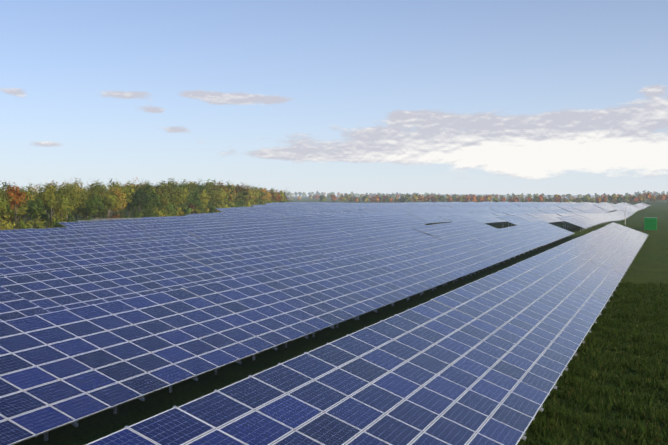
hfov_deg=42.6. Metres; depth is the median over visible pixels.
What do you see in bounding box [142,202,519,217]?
solar row
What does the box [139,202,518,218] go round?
solar row
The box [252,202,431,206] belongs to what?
solar row
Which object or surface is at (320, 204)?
solar row
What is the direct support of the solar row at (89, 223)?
on the ground at (649, 263)
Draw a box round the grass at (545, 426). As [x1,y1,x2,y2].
[518,281,667,444]
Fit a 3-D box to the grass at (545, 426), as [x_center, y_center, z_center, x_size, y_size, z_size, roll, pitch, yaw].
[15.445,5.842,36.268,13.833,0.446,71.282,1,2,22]
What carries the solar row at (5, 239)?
on the ground at (649, 263)
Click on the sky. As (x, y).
(500, 97)
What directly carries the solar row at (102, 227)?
on the ground at (649, 263)
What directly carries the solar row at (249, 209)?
on the ground at (649, 263)
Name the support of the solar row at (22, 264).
on the ground at (649, 263)
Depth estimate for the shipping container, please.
182.90 m
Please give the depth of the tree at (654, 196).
932.68 m
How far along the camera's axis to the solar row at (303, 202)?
490.71 m
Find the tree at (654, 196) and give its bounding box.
[37,190,667,202]
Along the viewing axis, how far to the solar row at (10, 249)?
112.81 m
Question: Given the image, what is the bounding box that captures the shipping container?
[644,217,656,229]
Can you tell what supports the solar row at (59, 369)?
on the ground at (649, 263)
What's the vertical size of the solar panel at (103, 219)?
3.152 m
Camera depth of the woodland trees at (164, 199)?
275.59 m
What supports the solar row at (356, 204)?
on the ground at (649, 263)
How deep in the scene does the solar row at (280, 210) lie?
318.24 m
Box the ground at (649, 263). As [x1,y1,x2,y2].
[0,194,667,444]
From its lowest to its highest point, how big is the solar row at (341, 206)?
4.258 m
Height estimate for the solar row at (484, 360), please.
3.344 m
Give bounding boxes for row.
[0,202,559,235]
[0,202,575,243]
[0,202,595,255]
[0,202,614,277]
[0,202,631,321]
[0,203,650,444]
[58,202,537,227]
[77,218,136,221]
[86,222,647,444]
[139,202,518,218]
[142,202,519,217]
[186,202,504,214]
[215,202,475,212]
[219,202,488,211]
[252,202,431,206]
[255,202,443,206]
[266,202,412,204]
[279,202,460,206]
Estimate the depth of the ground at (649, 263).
40.62 m
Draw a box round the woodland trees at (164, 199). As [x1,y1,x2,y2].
[0,176,290,229]
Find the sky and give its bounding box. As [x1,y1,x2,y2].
[0,0,667,195]

